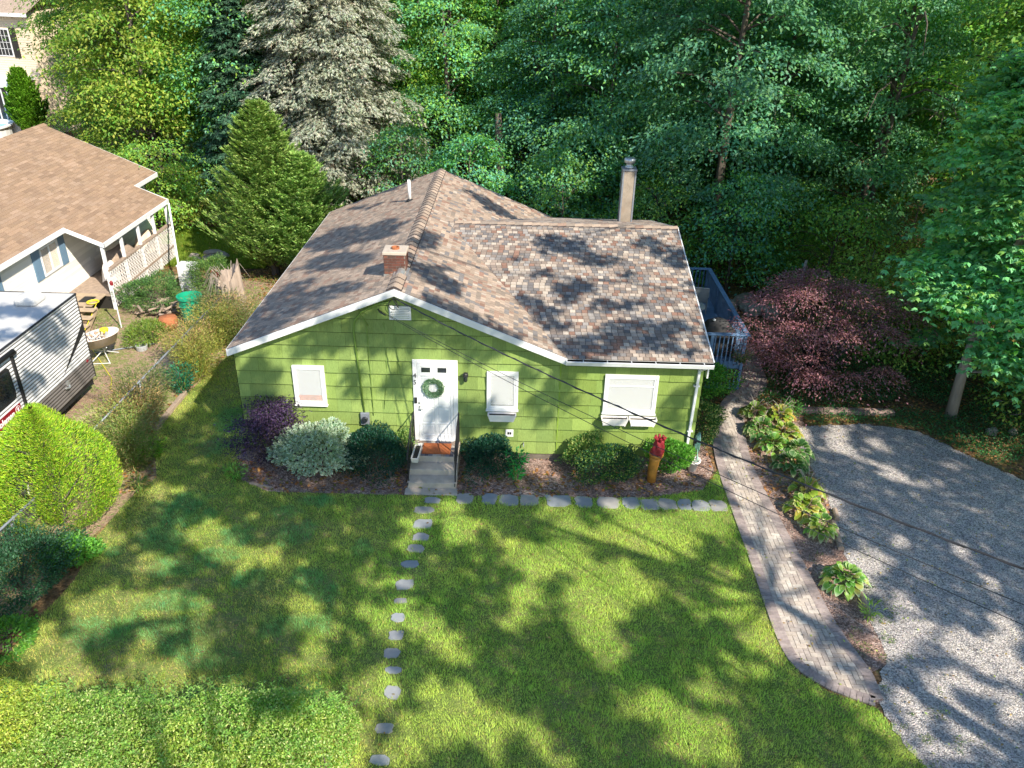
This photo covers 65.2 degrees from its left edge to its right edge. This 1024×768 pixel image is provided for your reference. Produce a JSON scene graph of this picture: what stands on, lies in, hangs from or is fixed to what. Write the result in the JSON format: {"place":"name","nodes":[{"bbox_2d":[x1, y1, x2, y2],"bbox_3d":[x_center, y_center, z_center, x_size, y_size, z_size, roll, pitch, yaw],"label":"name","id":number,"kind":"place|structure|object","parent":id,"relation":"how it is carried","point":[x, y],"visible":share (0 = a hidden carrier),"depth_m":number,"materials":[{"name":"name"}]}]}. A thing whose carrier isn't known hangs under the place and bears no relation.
{"place":"outdoors","nodes":[
{"label":"outdoors","id":0,"kind":"place"},
{"bbox_2d":[0,0,109,132],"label":"cream house","id":1,"kind":"structure","parent":0,"point":[10,54],"depth_m":52.30,"materials":[{"name":"paint"}]},
{"bbox_2d":[0,275,274,640],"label":"yard ground","id":2,"kind":"structure","parent":0,"point":[121,358],"depth_m":23.67,"materials":[{"name":"beige soil"}]},
{"bbox_2d":[0,519,89,617],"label":"dark shrub","id":3,"kind":"object","parent":2,"relation":"on","point":[36,541],"visible":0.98,"depth_m":16.00,"materials":[{"name":"green plant"}]},
{"bbox_2d":[0,291,95,467],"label":"travel trailer","id":4,"kind":"object","parent":2,"relation":"on","point":[46,358],"visible":0.86,"depth_m":20.91,"materials":[{"name":"white metal"}]},
{"bbox_2d":[0,401,123,535],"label":"golden arborvitae","id":5,"kind":"object","parent":2,"relation":"on","point":[27,422],"visible":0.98,"depth_m":17.31,"materials":[{"name":"green plant"}]},
{"bbox_2d":[35,529,106,568],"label":"leafy shrub","id":6,"kind":"object","parent":2,"relation":"on","point":[91,546],"visible":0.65,"depth_m":16.87,"materials":[{"name":"green plant"}]},
{"bbox_2d":[85,327,118,363],"bbox_3d":[-12.868,-1.222,25.099,0.965,1.012,1.156,2,28,0],"label":"patio table","id":7,"kind":"object","parent":2,"relation":"on","point":[102,337],"visible":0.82,"depth_m":24.92,"materials":[{"name":"metal"}]},
{"bbox_2d":[71,392,150,460],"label":"weeds","id":8,"kind":"object","parent":2,"relation":"on","point":[101,417],"visible":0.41,"depth_m":20.15,"materials":[{"name":"green plant"}]},
{"bbox_2d":[86,401,164,474],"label":"weeds","id":9,"kind":"object","parent":2,"relation":"on","point":[140,437],"visible":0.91,"depth_m":19.77,"materials":[{"name":"green plant"}]},
{"bbox_2d":[88,376,169,441],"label":"weeds","id":10,"kind":"object","parent":2,"relation":"on","point":[141,401],"visible":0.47,"depth_m":21.02,"materials":[{"name":"green plant"}]},
{"bbox_2d":[98,358,175,419],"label":"weeds","id":11,"kind":"object","parent":2,"relation":"on","point":[152,377],"visible":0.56,"depth_m":21.95,"materials":[{"name":"green plant"}]},
{"bbox_2d":[1,274,280,545],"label":"yard weeds","id":12,"kind":"object","parent":2,"relation":"on","point":[149,375],"visible":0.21,"depth_m":26.03,"materials":[{"name":"green plant"}]},
{"bbox_2d":[121,317,172,347],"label":"yard bush","id":13,"kind":"object","parent":2,"relation":"on","point":[149,326],"visible":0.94,"depth_m":26.26,"materials":[{"name":"green plant"}]},
{"bbox_2d":[109,266,187,312],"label":"bush","id":14,"kind":"object","parent":2,"relation":"on","point":[170,291],"visible":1,"depth_m":28.19,"materials":[{"name":"green plant"}]},
{"bbox_2d":[161,358,198,394],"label":"phlox plant","id":15,"kind":"object","parent":2,"relation":"on","point":[184,378],"visible":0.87,"depth_m":23.32,"materials":[{"name":"green plant"}]},
{"bbox_2d":[152,313,215,370],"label":"weeds","id":16,"kind":"object","parent":2,"relation":"on","point":[183,330],"visible":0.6,"depth_m":24.51,"materials":[{"name":"green plant"}]},
{"bbox_2d":[160,326,226,382],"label":"weeds","id":17,"kind":"object","parent":2,"relation":"on","point":[203,361],"visible":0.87,"depth_m":23.96,"materials":[{"name":"green plant"}]},
{"bbox_2d":[179,252,229,298],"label":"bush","id":18,"kind":"object","parent":2,"relation":"on","point":[198,266],"visible":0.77,"depth_m":29.18,"materials":[{"name":"green plant"}]},
{"bbox_2d":[177,301,236,351],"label":"weeds","id":19,"kind":"object","parent":2,"relation":"on","point":[214,321],"visible":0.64,"depth_m":25.73,"materials":[{"name":"green plant"}]},
{"bbox_2d":[203,260,250,321],"bbox_3d":[-9.855,-3.253,27.676,1.523,2.356,1.601,2,28,0],"label":"tree stump","id":20,"kind":"object","parent":2,"relation":"on","point":[229,279],"visible":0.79,"depth_m":27.37,"materials":[{"name":"brown wood"}]},
{"bbox_2d":[201,296,257,347],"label":"weeds","id":21,"kind":"object","parent":2,"relation":"on","point":[230,337],"visible":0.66,"depth_m":26.00,"materials":[{"name":"green plant"}]},
{"bbox_2d":[161,225,266,268],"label":"back grass","id":22,"kind":"structure","parent":0,"point":[194,240],"depth_m":34.83,"materials":[{"name":"green plant"}]},
{"bbox_2d":[0,354,927,767],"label":"lawn ground","id":23,"kind":"structure","parent":0,"point":[264,606],"depth_m":15.49,"materials":[{"name":"green plant"}]},
{"bbox_2d":[0,670,368,767],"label":"privet hedge","id":24,"kind":"object","parent":23,"relation":"on","point":[284,708],"visible":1,"depth_m":12.38,"materials":[{"name":"green plant"}]},
{"bbox_2d":[16,413,1022,767],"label":"fallen leaves","id":25,"kind":"object","parent":23,"relation":"on","point":[584,607],"visible":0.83,"depth_m":15.98,"materials":[{"name":"brown plant"}]},
{"bbox_2d":[236,424,713,497],"bbox_3d":[-0.392,2.093,20.578,12.892,0.001,4.474,-6,29,-14],"label":"planting bed","id":26,"kind":"object","parent":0,"point":[550,466],"visible":0.58,"depth_m":19.95,"materials":[{"name":"brown soil"}]},
{"bbox_2d":[213,392,326,472],"bbox_3d":[-6.115,1.159,20.038,2.773,1.940,2.315,2,28,0],"label":"purple shrub","id":27,"kind":"object","parent":26,"relation":"on","point":[264,429],"visible":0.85,"depth_m":19.63,"materials":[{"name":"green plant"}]},
{"bbox_2d":[266,416,370,479],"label":"variegated shrub","id":28,"kind":"object","parent":26,"relation":"on","point":[306,434],"visible":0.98,"depth_m":19.27,"materials":[{"name":"green plant"}]},
{"bbox_2d":[331,420,410,487],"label":"dark shrub","id":29,"kind":"object","parent":26,"relation":"on","point":[358,436],"visible":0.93,"depth_m":19.52,"materials":[{"name":"green plant"}]},
{"bbox_2d":[404,411,459,495],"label":"front steps","id":30,"kind":"structure","parent":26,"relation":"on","point":[433,472],"depth_m":19.77,"materials":[{"name":"concrete"}]},
{"bbox_2d":[459,432,523,486],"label":"dark shrub","id":31,"kind":"object","parent":26,"relation":"on","point":[497,443],"visible":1,"depth_m":19.70,"materials":[{"name":"green plant"}]},
{"bbox_2d":[554,429,617,466],"bbox_3d":[1.922,1.705,20.346,1.690,1.016,0.776,2,28,0],"label":"euonymus","id":32,"kind":"object","parent":26,"relation":"on","point":[574,444],"visible":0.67,"depth_m":20.23,"materials":[{"name":"green plant"}]},
{"bbox_2d":[569,442,646,485],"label":"dark shrub","id":33,"kind":"object","parent":26,"relation":"on","point":[629,457],"visible":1,"depth_m":19.56,"materials":[{"name":"green plant"}]},
{"bbox_2d":[647,434,666,482],"bbox_3d":[3.575,1.868,19.848,0.400,1.367,0.374,2,28,0],"label":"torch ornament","id":34,"kind":"object","parent":26,"relation":"on","point":[654,461],"visible":0.95,"depth_m":19.68,"materials":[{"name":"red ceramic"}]},
{"bbox_2d":[642,436,696,473],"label":"green shrub","id":35,"kind":"object","parent":26,"relation":"on","point":[680,448],"visible":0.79,"depth_m":19.96,"materials":[{"name":"green plant"}]},
{"bbox_2d":[694,400,727,447],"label":"corner shrub","id":36,"kind":"object","parent":26,"relation":"on","point":[714,419],"visible":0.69,"depth_m":21.25,"materials":[{"name":"green plant"}]},
{"bbox_2d":[0,2,1023,724],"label":"ground","id":37,"kind":"structure","parent":0,"point":[42,604],"depth_m":24.85,"materials":[{"name":"brown soil"}]},
{"bbox_2d":[0,608,39,666],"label":"leafy shrub","id":38,"kind":"object","parent":37,"relation":"on","point":[19,622],"visible":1,"depth_m":14.64,"materials":[{"name":"green plant"}]},
{"bbox_2d":[2,66,49,129],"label":"cone arborvitae","id":39,"kind":"object","parent":37,"relation":"on","point":[24,110],"visible":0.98,"depth_m":50.52,"materials":[{"name":"green plant"}]},
{"bbox_2d":[0,123,183,309],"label":"tan roof house","id":40,"kind":"structure","parent":37,"relation":"on","point":[73,210],"depth_m":29.36,"materials":[{"name":"beige"}]},
{"bbox_2d":[38,239,62,276],"bbox_3d":[-15.743,-4.313,27.292,0.070,0.980,1.140,2,28,0],"label":"window","id":41,"kind":"structure","parent":40,"relation":"in","point":[50,256],"depth_m":27.30,"materials":[{"name":"white glass"}]},
{"bbox_2d":[20,0,164,134],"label":"leafy tree","id":42,"kind":"object","parent":37,"relation":"on","point":[104,63],"visible":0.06,"depth_m":45.25,"materials":[{"name":"green plant"}]},
{"bbox_2d":[2,0,195,166],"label":"leafy tree","id":43,"kind":"object","parent":37,"relation":"on","point":[47,18],"visible":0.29,"depth_m":40.23,"materials":[{"name":"green plant"}]},
{"bbox_2d":[13,0,226,194],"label":"leafy tree","id":44,"kind":"object","parent":37,"relation":"on","point":[133,102],"visible":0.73,"depth_m":36.84,"materials":[{"name":"green plant"}]},
{"bbox_2d":[110,136,217,235],"bbox_3d":[-16.021,-8.908,36.175,5.867,4.541,5.860,-10,30,-20],"label":"understory bush","id":45,"kind":"object","parent":37,"relation":"on","point":[175,185],"visible":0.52,"depth_m":35.43,"materials":[{"name":"green plant"}]},
{"bbox_2d":[157,191,226,226],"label":"bush","id":46,"kind":"object","parent":37,"relation":"on","point":[209,197],"visible":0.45,"depth_m":36.26,"materials":[{"name":"green plant"}]},
{"bbox_2d":[113,0,286,147],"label":"leafy tree","id":47,"kind":"object","parent":37,"relation":"on","point":[192,111],"visible":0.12,"depth_m":38.90,"materials":[{"name":"green plant"}]},
{"bbox_2d":[126,0,305,210],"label":"leafy tree","id":48,"kind":"object","parent":37,"relation":"on","point":[195,13],"visible":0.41,"depth_m":36.50,"materials":[{"name":"green plant"}]},
{"bbox_2d":[189,0,286,199],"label":"dark spruce","id":49,"kind":"object","parent":37,"relation":"on","point":[233,40],"visible":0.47,"depth_m":36.03,"materials":[{"name":"green plant"}]},
{"bbox_2d":[194,97,327,275],"bbox_3d":[-9.436,-7.424,30.732,5.067,6.919,4.974,23,35,34],"label":"green cedar","id":50,"kind":"object","parent":37,"relation":"on","point":[258,143],"visible":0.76,"depth_m":29.51,"materials":[{"name":"green plant"}]},
{"bbox_2d":[242,150,350,266],"bbox_3d":[-8.057,-6.430,30.828,4.387,5.140,4.145,2,28,0],"label":"green cedar","id":51,"kind":"object","parent":37,"relation":"on","point":[302,174],"visible":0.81,"depth_m":29.70,"materials":[{"name":"green plant"}]},
{"bbox_2d":[232,0,432,207],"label":"silver spruce","id":52,"kind":"object","parent":37,"relation":"on","point":[318,39],"visible":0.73,"depth_m":35.32,"materials":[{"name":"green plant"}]},
{"bbox_2d":[344,123,458,201],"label":"understory bush","id":53,"kind":"object","parent":37,"relation":"on","point":[387,135],"visible":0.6,"depth_m":35.72,"materials":[{"name":"green plant"}]},
{"bbox_2d":[357,0,501,161],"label":"broadleaf tree","id":54,"kind":"object","parent":37,"relation":"on","point":[426,77],"visible":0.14,"depth_m":41.61,"materials":[{"name":"green plant"}]},
{"bbox_2d":[362,1,501,150],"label":"distant tree","id":55,"kind":"object","parent":37,"relation":"on","point":[401,82],"visible":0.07,"depth_m":47.96,"materials":[{"name":"green plant"}]},
{"bbox_2d":[366,0,522,186],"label":"broadleaf tree","id":56,"kind":"object","parent":37,"relation":"on","point":[446,132],"visible":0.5,"depth_m":38.26,"materials":[{"name":"green plant"}]},
{"bbox_2d":[226,157,714,462],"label":"green house","id":57,"kind":"structure","parent":37,"relation":"on","point":[608,310],"depth_m":20.22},
{"bbox_2d":[291,364,328,406],"bbox_3d":[-5.032,0.047,19.897,0.830,1.120,0.115,2,28,0],"label":"window","id":58,"kind":"structure","parent":57,"relation":"in","point":[309,383],"depth_m":19.89,"materials":[{"name":"white glass"}]},
{"bbox_2d":[412,359,457,441],"bbox_3d":[-1.911,0.440,20.043,1.110,2.310,0.132,2,28,0],"label":"door","id":59,"kind":"structure","parent":57,"relation":"in","point":[435,419],"depth_m":20.07,"materials":[{"name":"white wood"}]},
{"bbox_2d":[486,371,518,411],"bbox_3d":[-0.239,0.186,19.886,0.820,1.100,0.115,2,28,0],"label":"window","id":60,"kind":"structure","parent":57,"relation":"in","point":[502,396],"depth_m":19.89,"materials":[{"name":"white glass"}]},
{"bbox_2d":[601,374,658,415],"bbox_3d":[2.940,0.273,19.876,1.360,1.100,0.115,2,28,0],"label":"window","id":61,"kind":"structure","parent":57,"relation":"in","point":[637,394],"depth_m":19.87,"materials":[{"name":"white glass"}]},
{"bbox_2d":[381,311,1023,604],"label":"phone cable","id":62,"kind":"object","parent":57,"relation":"attached to","point":[730,479],"visible":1,"depth_m":12.58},
{"bbox_2d":[420,131,528,203],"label":"understory bush","id":63,"kind":"object","parent":37,"relation":"on","point":[480,139],"visible":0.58,"depth_m":34.44,"materials":[{"name":"green plant"}]},
{"bbox_2d":[406,0,595,175],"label":"broadleaf tree","id":64,"kind":"object","parent":37,"relation":"on","point":[497,4],"visible":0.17,"depth_m":42.01,"materials":[{"name":"green plant"}]},
{"bbox_2d":[451,0,629,217],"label":"broadleaf tree","id":65,"kind":"object","parent":37,"relation":"on","point":[515,105],"visible":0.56,"depth_m":35.97,"materials":[{"name":"green plant"}]},
{"bbox_2d":[506,145,615,218],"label":"understory bush","id":66,"kind":"object","parent":37,"relation":"on","point":[545,197],"visible":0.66,"depth_m":32.06,"materials":[{"name":"green plant"}]},
{"bbox_2d":[107,160,1023,512],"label":"leaf litter","id":67,"kind":"object","parent":37,"relation":"on","point":[705,398],"visible":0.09,"depth_m":22.85,"materials":[{"name":"brown plant"}]},
{"bbox_2d":[479,0,653,204],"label":"broadleaf tree","id":68,"kind":"object","parent":37,"relation":"on","point":[543,81],"visible":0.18,"depth_m":37.72,"materials":[{"name":"green plant"}]},
{"bbox_2d":[506,0,705,222],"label":"broadleaf tree","id":69,"kind":"object","parent":37,"relation":"on","point":[599,136],"visible":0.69,"depth_m":32.85,"materials":[{"name":"green plant"}]},
{"bbox_2d":[557,0,744,198],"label":"broadleaf tree","id":70,"kind":"object","parent":37,"relation":"on","point":[712,49],"visible":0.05,"depth_m":38.16,"materials":[{"name":"green plant"}]},
{"bbox_2d":[590,175,741,283],"bbox_3d":[5.838,-5.921,31.667,5.860,4.541,5.867,-12,31,-23],"label":"understory bush","id":71,"kind":"object","parent":37,"relation":"on","point":[644,187],"visible":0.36,"depth_m":30.84,"materials":[{"name":"green plant"}]},
{"bbox_2d":[560,0,805,223],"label":"broadleaf tree","id":72,"kind":"object","parent":37,"relation":"on","point":[710,94],"visible":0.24,"depth_m":33.46,"materials":[{"name":"green plant"}]},
{"bbox_2d":[689,267,750,388],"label":"side deck","id":73,"kind":"structure","parent":37,"relation":"on","point":[719,304],"depth_m":25.55,"materials":[{"name":"grey wood"}]},
{"bbox_2d":[704,317,735,355],"bbox_3d":[6.221,-1.462,24.253,1.087,1.168,0.660,2,28,0],"label":"covered grill","id":74,"kind":"object","parent":73,"relation":"on","point":[718,324],"visible":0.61,"depth_m":24.04,"materials":[{"name":"metal"}]},
{"bbox_2d":[700,360,746,399],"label":"shrub","id":75,"kind":"object","parent":37,"relation":"on","point":[718,370],"visible":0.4,"depth_m":23.30,"materials":[{"name":"green plant"}]},
{"bbox_2d":[677,166,807,305],"bbox_3d":[8.679,-5.487,30.342,5.652,5.288,5.806,-23,36,-37],"label":"understory bush","id":76,"kind":"object","parent":37,"relation":"on","point":[741,214],"visible":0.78,"depth_m":29.49,"materials":[{"name":"green plant"}]},
{"bbox_2d":[591,0,895,283],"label":"woodland tree","id":77,"kind":"object","parent":37,"relation":"on","point":[739,82],"visible":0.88,"depth_m":29.39,"materials":[{"name":"green plant"}]},
{"bbox_2d":[697,174,852,290],"bbox_3d":[11.173,-6.094,32.242,5.867,4.541,5.860,23,35,34],"label":"understory bush","id":78,"kind":"object","parent":37,"relation":"on","point":[813,198],"visible":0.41,"depth_m":31.36,"materials":[{"name":"green plant"}]},
{"bbox_2d":[671,0,890,266],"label":"woodland tree","id":79,"kind":"object","parent":37,"relation":"on","point":[775,23],"visible":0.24,"depth_m":32.10,"materials":[{"name":"green plant"}]},
{"bbox_2d":[676,0,896,219],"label":"woodland tree","id":80,"kind":"object","parent":37,"relation":"on","point":[714,166],"visible":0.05,"depth_m":35.62,"materials":[{"name":"green plant"}]},
{"bbox_2d":[706,263,939,436],"bbox_3d":[9.072,-1.458,23.716,6.699,3.827,5.658,2,28,0],"label":"red maple","id":81,"kind":"object","parent":37,"relation":"on","point":[811,374],"visible":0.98,"depth_m":23.38,"materials":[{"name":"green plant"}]},
{"bbox_2d":[740,194,908,320],"bbox_3d":[11.876,-4.833,29.934,5.860,4.541,5.867,4,28,4],"label":"understory bush","id":82,"kind":"object","parent":37,"relation":"on","point":[849,214],"visible":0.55,"depth_m":29.28,"materials":[{"name":"green plant"}]},
{"bbox_2d":[798,406,895,415],"bbox_3d":[9.755,0.796,23.320,2.750,0.140,0.230,2,28,0],"label":"landscape timber","id":83,"kind":"object","parent":37,"relation":"on","point":[872,410],"visible":0.81,"depth_m":23.23,"materials":[{"name":"brown wood"}]},
{"bbox_2d":[782,242,940,354],"bbox_3d":[12.185,-2.837,27.335,4.769,3.906,5.207,-3,29,-9],"label":"understory bush","id":84,"kind":"object","parent":37,"relation":"on","point":[866,280],"visible":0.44,"depth_m":26.69,"materials":[{"name":"green plant"}]},
{"bbox_2d":[702,321,1023,463],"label":"ground cover","id":85,"kind":"object","parent":37,"relation":"on","point":[985,416],"visible":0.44,"depth_m":23.89,"materials":[{"name":"green plant"}]},
{"bbox_2d":[765,0,1010,270],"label":"woodland tree","id":86,"kind":"object","parent":37,"relation":"on","point":[889,63],"visible":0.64,"depth_m":29.70,"materials":[{"name":"green plant"}]},
{"bbox_2d":[796,0,983,233],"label":"woodland tree","id":87,"kind":"object","parent":37,"relation":"on","point":[882,197],"visible":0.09,"depth_m":35.37,"materials":[{"name":"green plant"}]},
{"bbox_2d":[833,264,980,387],"bbox_3d":[12.992,-2.035,25.883,5.207,3.906,4.769,17,32,27],"label":"understory bush","id":88,"kind":"object","parent":37,"relation":"on","point":[897,359],"visible":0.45,"depth_m":25.44,"materials":[{"name":"green plant"}]},
{"bbox_2d":[847,2,968,279],"bbox_3d":[13.853,-9.356,28.906,3.865,13.104,3.325,-9,30,-19],"label":"bare trunk tree","id":89,"kind":"object","parent":37,"relation":"on","point":[902,80],"visible":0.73,"depth_m":28.69,"materials":[{"name":"brown plant"}]},
{"bbox_2d":[848,42,1023,420],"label":"maple tree","id":90,"kind":"object","parent":37,"relation":"on","point":[975,232],"visible":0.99,"depth_m":20.68,"materials":[{"name":"green plant"}]},
{"bbox_2d":[857,0,1023,242],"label":"woodland tree","id":91,"kind":"object","parent":37,"relation":"on","point":[921,111],"visible":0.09,"depth_m":30.92,"materials":[{"name":"green plant"}]},
{"bbox_2d":[868,0,1023,263],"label":"woodland tree","id":92,"kind":"object","parent":37,"relation":"on","point":[1017,20],"visible":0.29,"depth_m":27.34,"materials":[{"name":"green plant"}]},
{"bbox_2d":[970,338,1023,446],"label":"understory bush","id":93,"kind":"object","parent":37,"relation":"on","point":[1006,400],"visible":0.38,"depth_m":22.25,"materials":[{"name":"green plant"}]},
{"bbox_3d":[15.821,7.763,1.330,0.328,10.000,0.464,2,28,0],"label":"utility pole","id":94,"kind":"object","parent":37,"relation":"on","visible":0},
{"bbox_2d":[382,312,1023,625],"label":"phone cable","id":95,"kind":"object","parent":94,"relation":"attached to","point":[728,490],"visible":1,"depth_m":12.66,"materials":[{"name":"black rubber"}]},
{"bbox_2d":[393,297,1023,569],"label":"service cable","id":96,"kind":"object","parent":94,"relation":"attached to","point":[898,521],"visible":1,"depth_m":12.47,"materials":[{"name":"black rubber"}]},
{"bbox_2d":[713,343,882,705],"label":"walkway","id":97,"kind":"structure","parent":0,"point":[862,673],"depth_m":17.03,"materials":[{"name":"brick"}]},
{"bbox_2d":[744,406,886,671],"bbox_3d":[6.851,2.993,19.252,1.896,0.001,10.365,5,28,6],"label":"border bed","id":98,"kind":"object","parent":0,"point":[831,555],"visible":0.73,"depth_m":17.82,"materials":[{"name":"brown soil"}]},
{"bbox_2d":[769,450,810,477],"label":"hosta","id":99,"kind":"object","parent":98,"relation":"on","point":[788,454],"visible":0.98,"depth_m":20.46,"materials":[{"name":"green plant"}]},
{"bbox_2d":[781,493,826,527],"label":"hosta","id":100,"kind":"object","parent":98,"relation":"on","point":[799,505],"visible":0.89,"depth_m":18.79,"materials":[{"name":"green plant"}]},
{"bbox_2d":[787,466,826,506],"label":"hosta","id":101,"kind":"object","parent":98,"relation":"on","point":[804,479],"visible":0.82,"depth_m":19.50,"materials":[{"name":"green plant"}]},
{"bbox_2d":[801,512,838,543],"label":"hosta","id":102,"kind":"object","parent":98,"relation":"on","point":[812,525],"visible":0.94,"depth_m":18.20,"materials":[{"name":"green plant"}]},
{"bbox_2d":[818,561,871,600],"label":"hosta","id":103,"kind":"object","parent":98,"relation":"on","point":[850,589],"visible":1,"depth_m":16.65,"materials":[{"name":"green plant"}]},
{"bbox_2d":[794,423,1023,767],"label":"driveway","id":104,"kind":"structure","parent":0,"point":[939,746],"depth_m":17.09,"materials":[{"name":"grey gravel"}]},
{"bbox_2d":[770,474,1003,767],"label":"driveway weeds","id":105,"kind":"object","parent":104,"relation":"on","point":[889,641],"visible":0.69,"depth_m":15.44,"materials":[{"name":"green plant"}]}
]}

